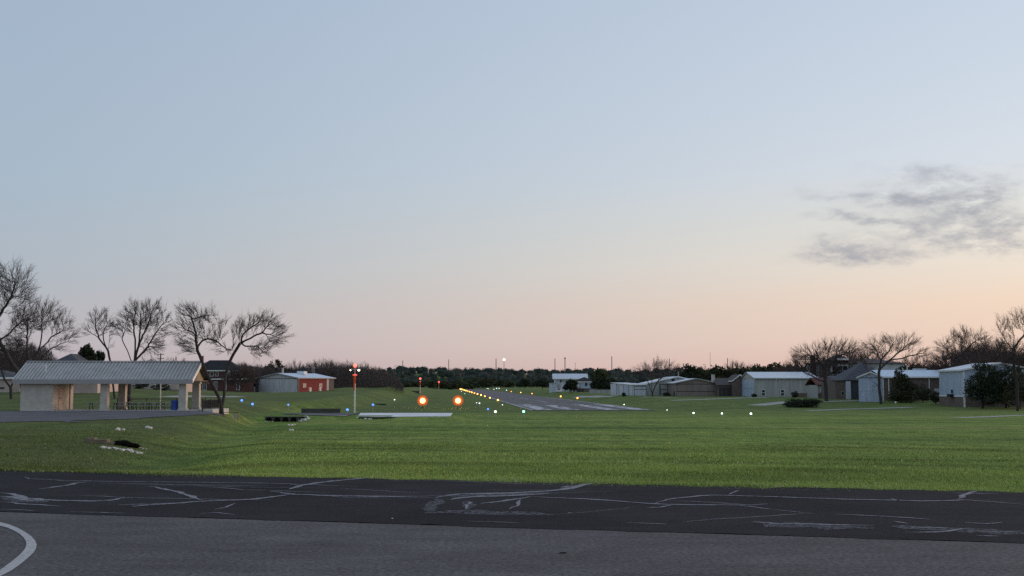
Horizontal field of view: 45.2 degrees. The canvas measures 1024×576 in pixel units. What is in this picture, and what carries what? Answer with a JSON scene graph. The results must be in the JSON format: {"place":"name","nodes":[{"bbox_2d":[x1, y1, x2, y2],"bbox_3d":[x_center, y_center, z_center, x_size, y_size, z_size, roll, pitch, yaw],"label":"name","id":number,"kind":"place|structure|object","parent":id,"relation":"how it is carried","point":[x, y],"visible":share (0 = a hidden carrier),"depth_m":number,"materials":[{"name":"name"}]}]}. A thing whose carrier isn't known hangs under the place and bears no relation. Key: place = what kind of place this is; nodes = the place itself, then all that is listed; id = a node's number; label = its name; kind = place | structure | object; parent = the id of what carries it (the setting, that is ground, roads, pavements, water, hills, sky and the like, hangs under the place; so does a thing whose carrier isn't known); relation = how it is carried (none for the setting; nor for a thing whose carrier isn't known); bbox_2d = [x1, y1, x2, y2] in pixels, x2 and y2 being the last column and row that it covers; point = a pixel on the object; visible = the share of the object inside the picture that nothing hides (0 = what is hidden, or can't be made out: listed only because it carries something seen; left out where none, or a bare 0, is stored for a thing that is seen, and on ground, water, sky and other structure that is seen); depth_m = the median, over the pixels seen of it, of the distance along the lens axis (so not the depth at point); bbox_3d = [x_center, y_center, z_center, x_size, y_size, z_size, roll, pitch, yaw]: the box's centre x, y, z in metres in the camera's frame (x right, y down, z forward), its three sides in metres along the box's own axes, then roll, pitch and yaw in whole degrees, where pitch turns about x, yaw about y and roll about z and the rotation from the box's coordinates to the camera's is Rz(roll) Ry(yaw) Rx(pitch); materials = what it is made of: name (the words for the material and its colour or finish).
{"place":"outdoors","nodes":[
{"label":"outdoors","id":0,"kind":"place"},
{"bbox_2d":[0,411,222,421],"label":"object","id":1,"kind":"object","parent":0,"point":[15,416],"visible":0.99,"depth_m":91.37,"materials":[{"name":"concrete"}]},
{"bbox_2d":[0,373,1023,542],"bbox_3d":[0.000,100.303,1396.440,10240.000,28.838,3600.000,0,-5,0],"label":"ground","id":2,"kind":"structure","parent":0,"point":[669,414],"depth_m":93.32,"materials":[{"name":"green plant"}]},
{"bbox_2d":[0,370,20,391],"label":"house","id":3,"kind":"structure","parent":2,"relation":"on","point":[9,377],"depth_m":177.50,"materials":[{"name":"grey paint"}]},
{"bbox_2d":[0,343,28,398],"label":"bare tree","id":4,"kind":"object","parent":2,"relation":"on","point":[9,386],"visible":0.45,"depth_m":149.55,"materials":[{"name":"brown plant"}]},
{"bbox_2d":[0,258,49,388],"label":"bare tree","id":5,"kind":"object","parent":2,"relation":"on","point":[3,349],"visible":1,"depth_m":128.05,"materials":[{"name":"brown plant"}]},
{"bbox_2d":[0,336,57,371],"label":"brush","id":6,"kind":"object","parent":2,"relation":"on","point":[41,353],"visible":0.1,"depth_m":192.41,"materials":[{"name":"plant"}]},
{"bbox_2d":[0,295,81,362],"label":"bare tree","id":7,"kind":"object","parent":2,"relation":"on","point":[55,319],"visible":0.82,"depth_m":141.94,"materials":[{"name":"brown plant"}]},
{"bbox_2d":[55,354,117,392],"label":"house","id":8,"kind":"structure","parent":2,"relation":"on","point":[86,388],"depth_m":171.47,"materials":[{"name":"beige paint"}]},
{"bbox_2d":[78,343,97,360],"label":"tree","id":9,"kind":"object","parent":2,"relation":"on","point":[86,351],"visible":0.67,"depth_m":179.04,"materials":[{"name":"green plant"}]},
{"bbox_2d":[78,306,121,398],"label":"bare tree","id":10,"kind":"object","parent":2,"relation":"on","point":[103,333],"visible":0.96,"depth_m":149.92,"materials":[{"name":"brown plant"}]},
{"bbox_2d":[95,351,105,360],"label":"tree","id":11,"kind":"object","parent":2,"relation":"on","point":[101,356],"visible":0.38,"depth_m":181.48,"materials":[{"name":"green plant"}]},
{"bbox_2d":[12,361,209,410],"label":"pavilion","id":12,"kind":"structure","parent":2,"relation":"on","point":[47,385],"depth_m":109.71,"materials":[{"name":"metal"}]},
{"bbox_2d":[109,402,134,409],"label":"picnic table","id":13,"kind":"object","parent":12,"relation":"on","point":[116,405],"visible":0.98,"depth_m":110.96,"materials":[{"name":"wood"}]},
{"bbox_2d":[171,400,177,409],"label":"barrel","id":14,"kind":"object","parent":12,"relation":"on","point":[174,404],"visible":1,"depth_m":109.17,"materials":[{"name":"blue plastic"}]},
{"bbox_2d":[84,437,140,447],"bbox_3d":[-15.318,5.977,47.235,2.186,0.444,0.992,0,-5,0],"label":"drain outlet","id":15,"kind":"object","parent":2,"relation":"on","point":[95,440],"visible":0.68,"depth_m":47.02,"materials":[{"name":"concrete"}]},
{"bbox_2d":[107,297,172,401],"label":"bare tree","id":16,"kind":"object","parent":2,"relation":"on","point":[141,318],"visible":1,"depth_m":139.91,"materials":[{"name":"brown plant"}]},
{"bbox_2d":[150,384,170,390],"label":"shrub","id":17,"kind":"object","parent":2,"relation":"on","point":[165,387],"visible":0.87,"depth_m":213.00,"materials":[{"name":"green plant"}]},
{"bbox_2d":[131,384,191,391],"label":"house","id":18,"kind":"structure","parent":2,"relation":"on","point":[173,387],"depth_m":216.30,"materials":[{"name":"paint"}]},
{"bbox_2d":[117,398,205,407],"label":"railing","id":19,"kind":"object","parent":2,"relation":"on","point":[154,399],"visible":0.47,"depth_m":117.10,"materials":[{"name":"black metal"}]},
{"bbox_2d":[200,399,228,413],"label":"railing","id":20,"kind":"object","parent":2,"relation":"on","point":[210,404],"visible":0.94,"depth_m":111.32,"materials":[{"name":"black metal"}]},
{"bbox_2d":[201,356,257,391],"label":"brick house","id":21,"kind":"structure","parent":2,"relation":"on","point":[214,368],"depth_m":342.25,"materials":[{"name":"brick"}]},
{"bbox_2d":[165,299,296,414],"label":"bare tree","id":22,"kind":"object","parent":2,"relation":"on","point":[258,349],"visible":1,"depth_m":111.78,"materials":[{"name":"brown plant"}]},
{"bbox_2d":[218,365,256,391],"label":"bare tree","id":23,"kind":"object","parent":2,"relation":"on","point":[238,377],"visible":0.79,"depth_m":315.76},
{"bbox_2d":[224,361,264,391],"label":"bare tree","id":24,"kind":"object","parent":2,"relation":"on","point":[243,373],"visible":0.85,"depth_m":316.51,"materials":[{"name":"plant"}]},
{"bbox_2d":[245,363,272,376],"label":"bare tree","id":25,"kind":"object","parent":2,"relation":"on","point":[268,370],"visible":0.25,"depth_m":398.12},
{"bbox_2d":[142,354,404,392],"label":"brush","id":26,"kind":"object","parent":2,"relation":"on","point":[381,378],"visible":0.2,"depth_m":407.63,"materials":[{"name":"plant"}]},
{"bbox_2d":[264,416,307,421],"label":"culvert","id":27,"kind":"object","parent":2,"relation":"on","point":[283,418],"visible":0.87,"depth_m":126.12,"materials":[{"name":"concrete"}]},
{"bbox_2d":[258,368,335,391],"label":"hangar","id":28,"kind":"structure","parent":2,"relation":"on","point":[299,381],"depth_m":348.54,"materials":[{"name":"red metal"}]},
{"bbox_2d":[259,378,295,391],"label":"hangar door","id":29,"kind":"structure","parent":28,"relation":"in","point":[271,384],"depth_m":347.25,"materials":[{"name":"grey metal"}]},
{"bbox_2d":[282,413,358,415],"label":"side taxiway","id":30,"kind":"structure","parent":2,"relation":"on","point":[336,414],"depth_m":139.78,"materials":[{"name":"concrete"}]},
{"bbox_2d":[301,408,340,412],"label":"retaining wall","id":31,"kind":"structure","parent":2,"relation":"on","point":[320,410],"depth_m":146.31,"materials":[{"name":"concrete"}]},
{"bbox_2d":[300,357,343,382],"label":"bare tree","id":32,"kind":"object","parent":2,"relation":"on","point":[317,363],"visible":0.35,"depth_m":418.35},
{"bbox_2d":[331,360,360,387],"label":"bare tree","id":33,"kind":"object","parent":2,"relation":"on","point":[344,370],"visible":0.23,"depth_m":428.51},
{"bbox_2d":[350,364,359,412],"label":"windsock","id":34,"kind":"object","parent":2,"relation":"on","point":[354,378],"visible":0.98,"depth_m":184.25,"materials":[{"name":"orange paint"}]},
{"bbox_2d":[356,413,451,418],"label":"concrete slab","id":35,"kind":"structure","parent":2,"relation":"on","point":[395,415],"depth_m":132.94,"materials":[{"name":"concrete"}]},
{"bbox_2d":[424,379,436,387],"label":"tree","id":36,"kind":"object","parent":2,"relation":"on","point":[432,383],"visible":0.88,"depth_m":1233.37,"materials":[{"name":"green plant"}]},
{"bbox_2d":[464,376,481,388],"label":"tree","id":37,"kind":"object","parent":2,"relation":"on","point":[477,380],"visible":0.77,"depth_m":1322.57,"materials":[{"name":"green plant"}]},
{"bbox_2d":[479,377,495,387],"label":"tree","id":38,"kind":"object","parent":2,"relation":"on","point":[485,381],"visible":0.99,"depth_m":1312.08,"materials":[{"name":"green plant"}]},
{"bbox_2d":[492,378,505,387],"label":"tree","id":39,"kind":"object","parent":2,"relation":"on","point":[499,382],"visible":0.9,"depth_m":1293.04,"materials":[{"name":"green plant"}]},
{"bbox_2d":[0,512,1023,575],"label":"apron","id":40,"kind":"object","parent":2,"relation":"on","point":[87,545],"depth_m":12.61,"materials":[{"name":"asphalt"}]},
{"bbox_2d":[0,522,36,575],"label":"apron marking","id":41,"kind":"object","parent":40,"relation":"on","point":[28,550],"visible":1,"depth_m":12.65,"materials":[{"name":"white paint"}]},
{"bbox_2d":[0,471,1023,542],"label":"taxiway","id":42,"kind":"structure","parent":2,"relation":"on","point":[348,506],"depth_m":17.54,"materials":[{"name":"asphalt"}]},
{"bbox_2d":[1,477,1015,535],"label":"pavement cracks","id":43,"kind":"object","parent":42,"relation":"on","point":[21,497],"visible":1,"depth_m":18.42,"materials":[{"name":"asphalt"}]},
{"bbox_2d":[0,492,1023,533],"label":"pavement scuffs","id":44,"kind":"object","parent":42,"relation":"on","point":[499,513],"visible":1,"depth_m":16.29,"materials":[{"name":"asphalt"}]},
{"bbox_2d":[244,364,785,388],"bbox_3d":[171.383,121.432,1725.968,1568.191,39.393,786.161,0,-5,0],"label":"woods","id":45,"kind":"object","parent":2,"relation":"on","point":[618,374],"visible":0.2,"depth_m":1744.89,"materials":[{"name":"plant"}]},
{"bbox_2d":[518,378,531,388],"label":"tree","id":46,"kind":"object","parent":2,"relation":"on","point":[527,383],"visible":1,"depth_m":795.92,"materials":[{"name":"green plant"}]},
{"bbox_2d":[534,377,550,389],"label":"tree","id":47,"kind":"object","parent":2,"relation":"on","point":[540,382],"visible":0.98,"depth_m":635.97,"materials":[{"name":"green plant"}]},
{"bbox_2d":[464,389,650,409],"bbox_3d":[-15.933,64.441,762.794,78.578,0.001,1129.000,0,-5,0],"label":"runway","id":48,"kind":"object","parent":2,"relation":"on","point":[518,399],"visible":0.81,"depth_m":307.03,"materials":[{"name":"asphalt"}]},
{"bbox_2d":[488,396,648,409],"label":"runway markings","id":49,"kind":"object","parent":48,"relation":"on","point":[539,408],"visible":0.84,"depth_m":223.68,"materials":[{"name":"paint"}]},
{"bbox_2d":[549,374,587,392],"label":"house","id":50,"kind":"structure","parent":2,"relation":"on","point":[559,381],"depth_m":498.40,"materials":[{"name":"white"}]},
{"bbox_2d":[562,378,578,393],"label":"tree","id":51,"kind":"object","parent":2,"relation":"on","point":[571,385],"visible":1,"depth_m":427.51,"materials":[{"name":"green plant"}]},
{"bbox_2d":[573,377,595,391],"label":"house","id":52,"kind":"structure","parent":2,"relation":"on","point":[584,383],"depth_m":448.42,"materials":[{"name":"white brick"}]},
{"bbox_2d":[589,375,606,389],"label":"tree","id":53,"kind":"object","parent":2,"relation":"on","point":[597,383],"visible":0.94,"depth_m":402.80,"materials":[{"name":"green plant"}]},
{"bbox_2d":[589,389,610,393],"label":"fence","id":54,"kind":"object","parent":2,"relation":"on","point":[599,391],"visible":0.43,"depth_m":390.41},
{"bbox_2d":[590,367,610,378],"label":"tree","id":55,"kind":"object","parent":2,"relation":"on","point":[597,372],"visible":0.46,"depth_m":556.67,"materials":[{"name":"green plant"}]},
{"bbox_2d":[603,378,618,389],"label":"tree","id":56,"kind":"object","parent":2,"relation":"on","point":[608,383],"visible":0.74,"depth_m":387.79,"materials":[{"name":"green plant"}]},
{"bbox_2d":[611,383,647,395],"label":"hangar","id":57,"kind":"structure","parent":2,"relation":"on","point":[633,389],"depth_m":314.85,"materials":[{"name":"white"}]},
{"bbox_2d":[634,386,645,395],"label":"hangar door","id":58,"kind":"structure","parent":57,"relation":"in","point":[639,390],"depth_m":312.04,"materials":[{"name":"white"}]},
{"bbox_2d":[630,357,683,395],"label":"bare tree","id":59,"kind":"object","parent":2,"relation":"on","point":[656,368],"visible":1,"depth_m":299.06,"materials":[{"name":"brown plant"}]},
{"bbox_2d":[637,371,687,395],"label":"hangar","id":60,"kind":"structure","parent":2,"relation":"on","point":[661,387],"depth_m":320.93,"materials":[{"name":"metal"}]},
{"bbox_2d":[659,383,667,395],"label":"hangar door","id":61,"kind":"structure","parent":60,"relation":"in","point":[663,388],"depth_m":320.84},
{"bbox_2d":[675,363,703,378],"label":"tree","id":62,"kind":"object","parent":2,"relation":"on","point":[689,370],"visible":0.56,"depth_m":417.06,"materials":[{"name":"green plant"}]},
{"bbox_2d":[666,378,715,395],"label":"hangar","id":63,"kind":"structure","parent":2,"relation":"on","point":[693,387],"depth_m":304.93,"materials":[{"name":"beige"}]},
{"bbox_2d":[677,384,715,395],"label":"hangar door","id":64,"kind":"structure","parent":63,"relation":"in","point":[682,389],"depth_m":304.88,"materials":[{"name":"beige"}]},
{"bbox_2d":[694,364,709,379],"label":"tree","id":65,"kind":"object","parent":2,"relation":"on","point":[706,373],"visible":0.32,"depth_m":428.10,"materials":[{"name":"green plant"}]},
{"bbox_2d":[705,364,723,380],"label":"tree","id":66,"kind":"object","parent":2,"relation":"on","point":[712,370],"visible":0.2,"depth_m":438.39,"materials":[{"name":"green plant"}]},
{"bbox_2d":[710,366,726,377],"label":"tree","id":67,"kind":"object","parent":2,"relation":"on","point":[718,373],"visible":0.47,"depth_m":427.68,"materials":[{"name":"green plant"}]},
{"bbox_2d":[711,374,741,395],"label":"brick house","id":68,"kind":"structure","parent":2,"relation":"on","point":[731,385],"depth_m":301.91,"materials":[{"name":"brown"}]},
{"bbox_2d":[723,366,736,377],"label":"tree","id":69,"kind":"object","parent":2,"relation":"on","point":[729,372],"visible":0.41,"depth_m":426.86,"materials":[{"name":"green plant"}]},
{"bbox_2d":[725,360,752,369],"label":"bare tree","id":70,"kind":"object","parent":2,"relation":"on","point":[736,365],"visible":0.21,"depth_m":558.20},
{"bbox_2d":[742,365,760,374],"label":"tree","id":71,"kind":"object","parent":2,"relation":"on","point":[754,369],"visible":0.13,"depth_m":398.24,"materials":[{"name":"green plant"}]},
{"bbox_2d":[765,362,783,371],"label":"tree","id":72,"kind":"object","parent":2,"relation":"on","point":[770,368],"visible":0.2,"depth_m":408.09,"materials":[{"name":"green plant"}]},
{"bbox_2d":[741,372,817,396],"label":"hangar","id":73,"kind":"structure","parent":2,"relation":"on","point":[772,384],"depth_m":284.16,"materials":[{"name":"metal"}]},
{"bbox_2d":[742,380,753,396],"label":"hangar door","id":74,"kind":"structure","parent":73,"relation":"in","point":[747,385],"depth_m":292.99,"materials":[{"name":"white"}]},
{"bbox_2d":[782,397,806,407],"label":"shrub","id":75,"kind":"object","parent":2,"relation":"on","point":[794,403],"visible":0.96,"depth_m":208.44,"materials":[{"name":"green plant"}]},
{"bbox_2d":[798,398,822,406],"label":"shrub","id":76,"kind":"object","parent":2,"relation":"on","point":[812,402],"visible":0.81,"depth_m":208.49,"materials":[{"name":"green plant"}]},
{"bbox_2d":[783,347,842,377],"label":"bare tree","id":77,"kind":"object","parent":2,"relation":"on","point":[819,358],"visible":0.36,"depth_m":297.18,"materials":[{"name":"plant"}]},
{"bbox_2d":[805,378,829,397],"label":"house","id":78,"kind":"structure","parent":2,"relation":"on","point":[814,389],"depth_m":272.97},
{"bbox_2d":[786,336,861,400],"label":"bare tree","id":79,"kind":"object","parent":2,"relation":"on","point":[824,365],"visible":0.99,"depth_m":239.40,"materials":[{"name":"brown plant"}]},
{"bbox_2d":[814,347,876,375],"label":"bare tree","id":80,"kind":"object","parent":2,"relation":"on","point":[853,361],"visible":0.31,"depth_m":296.69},
{"bbox_2d":[821,363,875,398],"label":"garage","id":81,"kind":"structure","parent":2,"relation":"on","point":[844,384],"depth_m":257.85,"materials":[{"name":"grey brick"}]},
{"bbox_2d":[851,382,858,398],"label":"garage door","id":82,"kind":"structure","parent":81,"relation":"in","point":[854,385],"depth_m":257.05,"materials":[{"name":"grey"}]},
{"bbox_2d":[804,354,907,377],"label":"house","id":83,"kind":"structure","parent":2,"relation":"on","point":[892,365],"depth_m":297.43,"materials":[{"name":"white"}]},
{"bbox_2d":[856,372,883,401],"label":"hangar","id":84,"kind":"structure","parent":2,"relation":"on","point":[868,392],"depth_m":234.63,"materials":[{"name":"white"}]},
{"bbox_2d":[859,377,881,401],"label":"hangar door","id":85,"kind":"structure","parent":84,"relation":"in","point":[868,393],"depth_m":234.62,"materials":[{"name":"white"}]},
{"bbox_2d":[843,342,896,361],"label":"bare tree","id":86,"kind":"object","parent":2,"relation":"on","point":[875,357],"visible":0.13,"depth_m":307.62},
{"bbox_2d":[857,331,935,403],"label":"bare tree","id":87,"kind":"object","parent":2,"relation":"on","point":[889,360],"visible":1,"depth_m":225.58,"materials":[{"name":"brown plant"}]},
{"bbox_2d":[887,366,920,402],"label":"tree","id":88,"kind":"object","parent":2,"relation":"on","point":[902,391],"visible":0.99,"depth_m":230.63,"materials":[{"name":"green plant"}]},
{"bbox_2d":[870,367,939,400],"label":"brick house","id":89,"kind":"structure","parent":2,"relation":"on","point":[927,378],"depth_m":247.29,"materials":[{"name":"paint"}]},
{"bbox_2d":[894,354,935,369],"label":"bare tree","id":90,"kind":"object","parent":2,"relation":"on","point":[908,362],"visible":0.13,"depth_m":328.29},
{"bbox_2d":[914,384,931,401],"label":"shrub","id":91,"kind":"object","parent":2,"relation":"on","point":[927,392],"visible":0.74,"depth_m":234.59,"materials":[{"name":"green plant"}]},
{"bbox_2d":[929,391,938,403],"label":"shrub","id":92,"kind":"object","parent":2,"relation":"on","point":[933,398],"visible":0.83,"depth_m":223.67,"materials":[{"name":"green plant"}]},
{"bbox_2d":[922,346,966,369],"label":"bare tree","id":93,"kind":"object","parent":2,"relation":"on","point":[939,362],"visible":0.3,"depth_m":257.87,"materials":[{"name":"plant"}]},
{"bbox_2d":[927,323,997,366],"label":"bare tree","id":94,"kind":"object","parent":2,"relation":"on","point":[962,339],"visible":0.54,"depth_m":261.80,"materials":[{"name":"brown plant"}]},
{"bbox_2d":[931,338,993,368],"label":"bare tree","id":95,"kind":"object","parent":2,"relation":"on","point":[959,351],"visible":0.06,"depth_m":260.98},
{"bbox_2d":[942,345,987,367],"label":"bare tree","id":96,"kind":"object","parent":2,"relation":"on","point":[962,352],"visible":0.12,"depth_m":249.68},
{"bbox_2d":[936,362,1023,406],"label":"hangar","id":97,"kind":"structure","parent":2,"relation":"on","point":[951,384],"depth_m":212.26,"materials":[{"name":"white"}]},
{"bbox_2d":[946,348,1015,366],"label":"bare tree","id":98,"kind":"object","parent":2,"relation":"on","point":[990,359],"visible":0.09,"depth_m":229.99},
{"bbox_2d":[946,336,1020,365],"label":"bare tree","id":99,"kind":"object","parent":2,"relation":"on","point":[969,349],"visible":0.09,"depth_m":253.93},
{"bbox_2d":[950,341,1021,365],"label":"bare tree","id":100,"kind":"object","parent":2,"relation":"on","point":[996,349],"visible":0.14,"depth_m":240.18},
{"bbox_2d":[962,361,1011,408],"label":"tree","id":101,"kind":"object","parent":2,"relation":"on","point":[994,389],"visible":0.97,"depth_m":201.49,"materials":[{"name":"green plant"}]},
{"bbox_2d":[962,333,1023,365],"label":"bare tree","id":102,"kind":"object","parent":2,"relation":"on","point":[988,348],"visible":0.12,"depth_m":249.79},
{"bbox_2d":[987,365,1023,407],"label":"tree","id":103,"kind":"object","parent":2,"relation":"on","point":[1006,372],"visible":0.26,"depth_m":203.88,"materials":[{"name":"green plant"}]},
{"bbox_2d":[989,306,1023,410],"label":"bare tree","id":104,"kind":"object","parent":2,"relation":"on","point":[1013,357],"visible":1,"depth_m":189.81,"materials":[{"name":"brown plant"}]},
{"bbox_2d":[999,371,1023,408],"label":"tree","id":105,"kind":"object","parent":2,"relation":"on","point":[1021,393],"visible":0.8,"depth_m":199.21,"materials":[{"name":"green plant"}]},
{"bbox_2d":[0,0,1023,372],"label":"sky","id":106,"kind":"structure","parent":0,"point":[528,184],"materials":[{"name":"blue"}]},
{"bbox_2d":[801,407,910,410],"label":"path","id":107,"kind":"structure","parent":0,"point":[859,408],"depth_m":202.89,"materials":[{"name":"concrete"}]},
{"bbox_2d":[950,415,1023,417],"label":"path","id":108,"kind":"structure","parent":0,"point":[987,416],"depth_m":148.98,"materials":[{"name":"concrete"}]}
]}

